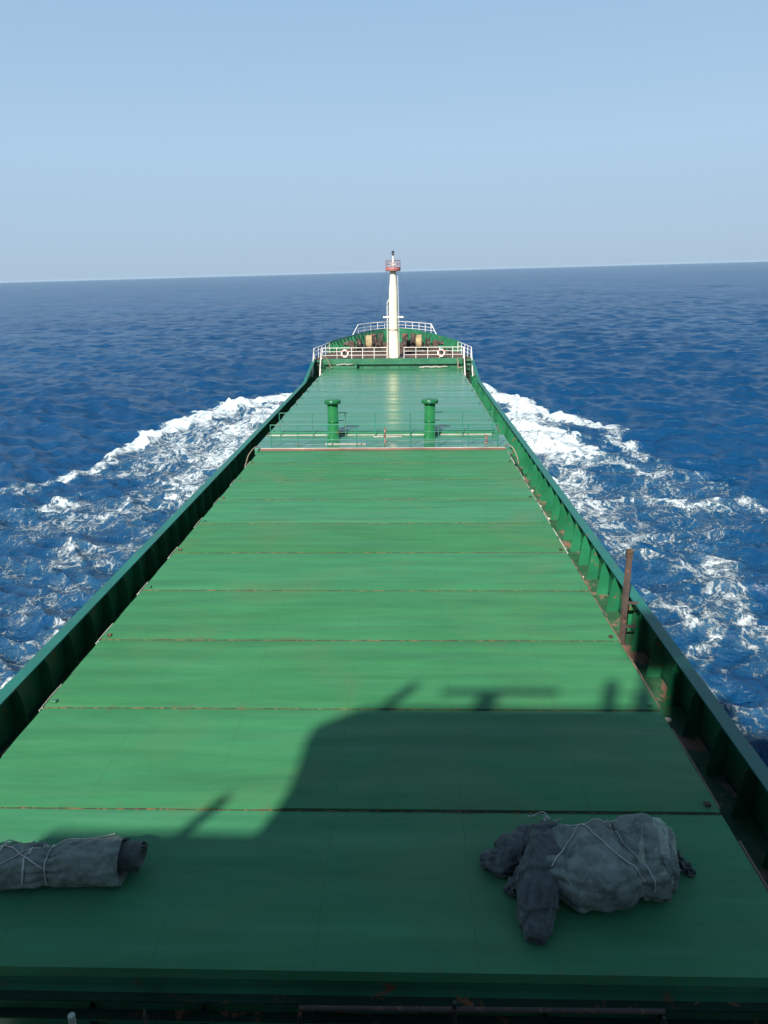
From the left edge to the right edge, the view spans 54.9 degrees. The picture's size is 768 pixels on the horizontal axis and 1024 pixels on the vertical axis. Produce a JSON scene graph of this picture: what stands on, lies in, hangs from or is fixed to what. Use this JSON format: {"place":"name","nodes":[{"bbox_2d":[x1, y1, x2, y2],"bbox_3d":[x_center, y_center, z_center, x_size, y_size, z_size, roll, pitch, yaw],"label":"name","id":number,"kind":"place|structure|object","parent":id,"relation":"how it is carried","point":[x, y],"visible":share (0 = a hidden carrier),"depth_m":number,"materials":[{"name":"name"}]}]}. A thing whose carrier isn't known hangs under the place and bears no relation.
{"place":"outdoors","nodes":[
{"label":"outdoors","id":0,"kind":"place"},
{"bbox_2d":[0,261,767,766],"bbox_3d":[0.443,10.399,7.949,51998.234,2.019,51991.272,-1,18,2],"label":"sea","id":1,"kind":"structure","parent":0,"point":[630,401],"depth_m":72.17,"materials":[{"name":"liquid"}]},
{"bbox_2d":[0,328,767,1023],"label":"cargo ship","id":2,"kind":"object","parent":1,"relation":"on","point":[728,764],"visible":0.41,"depth_m":14.96,"materials":[{"name":"paint"}]},
{"bbox_2d":[67,1012,76,1023],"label":"air pipe","id":3,"kind":"object","parent":2,"relation":"on","point":[71,1016],"visible":1,"depth_m":9.15,"materials":[{"name":"metal"}]},
{"bbox_2d":[143,1009,146,1023],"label":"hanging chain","id":4,"kind":"object","parent":2,"relation":"hanging from","point":[144,1019],"visible":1,"depth_m":9.19,"materials":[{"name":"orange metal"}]},
{"bbox_2d":[244,446,260,466],"bbox_3d":[-6.854,-2.880,38.182,0.246,0.727,1.824,4,19,18],"label":"hydraulic hose","id":5,"kind":"object","parent":2,"relation":"attached to","point":[249,454],"visible":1,"depth_m":38.08,"materials":[{"name":"grey rubber"}]},
{"bbox_2d":[312,348,321,375],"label":"inclined ladder","id":6,"kind":"object","parent":2,"relation":"on","point":[320,361],"visible":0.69,"depth_m":71.38,"materials":[{"name":"white metal"}]},
{"bbox_2d":[314,343,329,357],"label":"forecastle side railing","id":7,"kind":"object","parent":2,"relation":"on","point":[323,348],"visible":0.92,"depth_m":75.24,"materials":[{"name":"white metal"}]},
{"bbox_2d":[324,399,340,438],"bbox_3d":[-2.827,-5.151,40.967,0.910,2.200,0.955,0,17,2],"label":"deck ventilator","id":8,"kind":"object","parent":2,"relation":"on","point":[332,409],"visible":0.94,"depth_m":40.72,"materials":[{"name":"paint"}]},
{"bbox_2d":[325,443,365,444],"bbox_3d":[-2.058,-3.655,39.762,2.200,0.050,0.180,0,17,2],"label":"timber plank","id":9,"kind":"object","parent":2,"relation":"on","point":[345,443],"visible":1,"depth_m":39.72,"materials":[{"name":"paint"}]},
{"bbox_2d":[44,639,659,710],"bbox_3d":[-0.704,3.674,16.852,12.920,0.220,3.022,0,17,2],"label":"hatch cover panel","id":10,"kind":"object","parent":2,"relation":"on","point":[433,674],"visible":0.98,"depth_m":16.63,"materials":[{"name":"paint"}]},
{"bbox_2d":[322,347,386,358],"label":"forecastle railing","id":11,"kind":"object","parent":2,"relation":"on","point":[351,351],"visible":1,"depth_m":71.83,"materials":[{"name":"white metal"}]},
{"bbox_2d":[341,350,348,357],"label":"lifebuoy","id":12,"kind":"object","parent":11,"relation":"attached to","point":[342,351],"visible":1,"depth_m":71.78,"materials":[{"name":"white plastic"}]},
{"bbox_2d":[0,707,719,813],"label":"hatch cover panel","id":13,"kind":"object","parent":2,"relation":"on","point":[597,761],"visible":0.99,"depth_m":13.68,"materials":[{"name":"paint"}]},
{"bbox_2d":[101,590,618,640],"bbox_3d":[-0.621,2.754,19.755,12.920,0.220,3.022,0,18,2],"label":"hatch cover panel","id":14,"kind":"object","parent":2,"relation":"on","point":[511,615],"visible":0.94,"depth_m":19.57,"materials":[{"name":"paint"}]},
{"bbox_2d":[344,334,383,352],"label":"mooring winch","id":15,"kind":"object","parent":2,"relation":"on","point":[368,341],"visible":0.93,"depth_m":77.60,"materials":[{"name":"beige metal"}]},
{"bbox_2d":[143,552,588,590],"bbox_3d":[-0.539,1.831,22.686,12.920,0.220,3.022,0,18,2],"label":"hatch cover panel","id":16,"kind":"object","parent":2,"relation":"on","point":[512,571],"visible":0.98,"depth_m":22.52,"materials":[{"name":"paint"}]},
{"bbox_2d":[174,523,566,552],"bbox_3d":[-0.456,0.910,25.613,12.920,0.220,3.022,0,17,2],"label":"hatch cover panel","id":17,"kind":"object","parent":2,"relation":"on","point":[352,537],"visible":0.98,"depth_m":25.46,"materials":[{"name":"paint"}]},
{"bbox_2d":[199,499,548,522],"bbox_3d":[-0.373,-0.010,28.524,12.920,0.220,3.022,0,17,2],"label":"hatch cover panel","id":18,"kind":"object","parent":2,"relation":"on","point":[379,511],"visible":0.99,"depth_m":28.39,"materials":[{"name":"paint"}]},
{"bbox_2d":[219,479,534,499],"bbox_3d":[-0.292,-0.931,31.449,12.920,0.220,3.022,0,17,2],"label":"hatch cover panel","id":19,"kind":"object","parent":2,"relation":"on","point":[401,489],"visible":0.98,"depth_m":31.32,"materials":[{"name":"paint"}]},
{"bbox_2d":[235,463,522,479],"bbox_3d":[-0.210,-1.847,34.345,12.920,0.220,3.022,0,18,2],"label":"hatch cover panel","id":20,"kind":"object","parent":2,"relation":"on","point":[350,471],"visible":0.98,"depth_m":34.23,"materials":[{"name":"paint"}]},
{"bbox_2d":[370,332,388,348],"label":"windlass","id":21,"kind":"object","parent":2,"relation":"on","point":[375,338],"visible":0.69,"depth_m":81.71,"materials":[{"name":"orange metal"}]},
{"bbox_2d":[249,447,513,463],"bbox_3d":[-0.126,-2.794,37.305,12.920,0.245,3.090,0,18,2],"label":"hatch cover panel","id":22,"kind":"object","parent":2,"relation":"on","point":[387,455],"visible":0.98,"depth_m":37.31,"materials":[{"name":"paint"}]},
{"bbox_2d":[0,807,767,986],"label":"hatch cover panel","id":23,"kind":"object","parent":2,"relation":"on","point":[353,895],"visible":0.82,"depth_m":10.44,"materials":[{"name":"paint"}]},
{"bbox_2d":[0,833,147,890],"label":"tarpaulin roll","id":24,"kind":"object","parent":23,"relation":"on","point":[110,861],"visible":1,"depth_m":10.77,"materials":[{"name":"grey fabric"}]},
{"bbox_2d":[480,811,695,944],"bbox_3d":[3.026,5.032,11.058,3.030,0.723,2.125,-7,19,-16],"label":"tarpaulin heap","id":25,"kind":"object","parent":23,"relation":"on","point":[621,862],"visible":1,"depth_m":10.47,"materials":[{"name":"grey fabric"}]},
{"bbox_2d":[270,422,498,447],"bbox_3d":[-0.008,-4.068,38.892,12.001,1.320,0.051,0,17,2],"label":"cross deck railing","id":26,"kind":"object","parent":2,"relation":"on","point":[383,439],"visible":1,"depth_m":38.86,"materials":[{"name":"green metal"}]},
{"bbox_2d":[271,420,498,433],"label":"hatch cover panel","id":27,"kind":"object","parent":2,"relation":"on","point":[365,429],"visible":0.81,"depth_m":43.27,"materials":[{"name":"paint"}]},
{"bbox_2d":[280,412,491,421],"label":"hatch cover panel","id":28,"kind":"object","parent":2,"relation":"on","point":[444,416],"visible":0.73,"depth_m":46.47,"materials":[{"name":"paint"}]},
{"bbox_2d":[279,411,492,435],"bbox_3d":[0.096,-4.966,41.700,12.047,1.342,0.047,0,18,2],"label":"cross deck railing","id":29,"kind":"object","parent":2,"relation":"on","point":[345,420],"visible":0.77,"depth_m":41.63,"materials":[{"name":"green metal"}]},
{"bbox_2d":[287,404,486,412],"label":"hatch cover panel","id":30,"kind":"object","parent":2,"relation":"on","point":[392,408],"visible":0.79,"depth_m":49.41,"materials":[{"name":"paint"}]},
{"bbox_2d":[294,397,481,404],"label":"hatch cover panel","id":31,"kind":"object","parent":2,"relation":"on","point":[405,400],"visible":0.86,"depth_m":52.36,"materials":[{"name":"paint"}]},
{"bbox_2d":[300,391,477,397],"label":"hatch cover panel","id":32,"kind":"object","parent":2,"relation":"on","point":[384,394],"visible":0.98,"depth_m":55.32,"materials":[{"name":"paint"}]},
{"bbox_2d":[306,385,473,391],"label":"hatch cover panel","id":33,"kind":"object","parent":2,"relation":"on","point":[388,388],"visible":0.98,"depth_m":58.33,"materials":[{"name":"paint"}]},
{"bbox_2d":[311,380,470,385],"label":"hatch cover panel","id":34,"kind":"object","parent":2,"relation":"on","point":[389,383],"visible":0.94,"depth_m":61.28,"materials":[{"name":"paint"}]},
{"bbox_2d":[315,376,466,380],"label":"hatch cover panel","id":35,"kind":"object","parent":2,"relation":"on","point":[394,378],"visible":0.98,"depth_m":64.16,"materials":[{"name":"paint"}]},
{"bbox_2d":[319,371,464,376],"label":"hatch cover panel","id":36,"kind":"object","parent":2,"relation":"on","point":[357,374],"visible":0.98,"depth_m":67.13,"materials":[{"name":"paint"}]},
{"bbox_2d":[322,368,461,372],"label":"hatch cover panel","id":37,"kind":"object","parent":2,"relation":"on","point":[397,370],"visible":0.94,"depth_m":70.11,"materials":[{"name":"paint"}]},
{"bbox_2d":[332,363,356,368],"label":"stowage tray","id":38,"kind":"object","parent":37,"relation":"on","point":[344,367],"visible":1,"depth_m":71.34,"materials":[{"name":"paint"}]},
{"bbox_2d":[419,366,447,367],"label":"rope coil","id":39,"kind":"object","parent":37,"relation":"on","point":[432,366],"visible":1,"depth_m":71.12,"materials":[{"name":"paint"}]},
{"bbox_2d":[353,321,435,333],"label":"bow railing","id":40,"kind":"object","parent":2,"relation":"attached to","point":[384,325],"visible":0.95,"depth_m":87.96,"materials":[{"name":"white metal"}]},
{"bbox_2d":[373,250,417,357],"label":"foremast","id":41,"kind":"object","parent":2,"relation":"on","point":[393,317],"visible":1,"depth_m":71.53,"materials":[{"name":"metal"}]},
{"bbox_2d":[399,332,414,348],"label":"windlass","id":42,"kind":"object","parent":2,"relation":"on","point":[405,336],"visible":0.84,"depth_m":81.62,"materials":[{"name":"orange metal"}]},
{"bbox_2d":[404,334,443,352],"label":"mooring winch","id":43,"kind":"object","parent":2,"relation":"on","point":[419,342],"visible":0.94,"depth_m":77.48,"materials":[{"name":"beige metal"}]},
{"bbox_2d":[422,398,437,438],"bbox_3d":[2.520,-5.148,40.764,0.910,2.200,0.955,0,17,2],"label":"deck ventilator","id":44,"kind":"object","parent":2,"relation":"on","point":[429,410],"visible":0.99,"depth_m":40.52,"materials":[{"name":"paint"}]},
{"bbox_2d":[404,347,463,357],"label":"forecastle railing","id":45,"kind":"object","parent":2,"relation":"on","point":[452,354],"visible":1,"depth_m":71.65,"materials":[{"name":"white metal"}]},
{"bbox_2d":[437,349,444,356],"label":"lifebuoy","id":46,"kind":"object","parent":45,"relation":"attached to","point":[443,350],"visible":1,"depth_m":71.52,"materials":[{"name":"white plastic"}]},
{"bbox_2d":[457,342,470,355],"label":"forecastle side railing","id":47,"kind":"object","parent":2,"relation":"on","point":[464,348],"visible":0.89,"depth_m":74.45,"materials":[{"name":"white metal"}]},
{"bbox_2d":[463,347,472,381],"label":"inclined ladder","id":48,"kind":"object","parent":2,"relation":"on","point":[471,364],"visible":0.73,"depth_m":70.89,"materials":[{"name":"white metal"}]},
{"bbox_2d":[297,1000,665,1023],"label":"platform railing","id":49,"kind":"object","parent":2,"relation":"on","point":[454,1009],"visible":1,"depth_m":9.22,"materials":[{"name":"green metal"}]},
{"bbox_2d":[504,444,518,464],"bbox_3d":[6.616,-2.999,38.013,0.185,0.769,1.722,-7,19,-15],"label":"hydraulic hose","id":50,"kind":"object","parent":2,"relation":"attached to","point":[514,451],"visible":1,"depth_m":37.84,"materials":[{"name":"grey rubber"}]},
{"bbox_2d":[619,549,637,645],"bbox_3d":[6.835,2.376,20.592,0.500,2.840,0.280,0,18,2],"label":"steel post","id":51,"kind":"object","parent":2,"relation":"on","point":[623,626],"visible":0.91,"depth_m":20.58,"materials":[{"name":"metal"}]},
{"bbox_2d":[0,0,767,282],"label":"sky","id":52,"kind":"structure","parent":0,"point":[140,139],"materials":[{"name":"blue"}]},
{"bbox_2d":[665,717,671,725],"bbox_3d":[6.512,4.851,16.976,0.180,0.300,0.180,0,18,2],"label":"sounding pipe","id":53,"kind":"object","parent":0,"point":[668,719],"visible":0.45,"depth_m":16.91,"materials":[{"name":"metal"}]}
]}

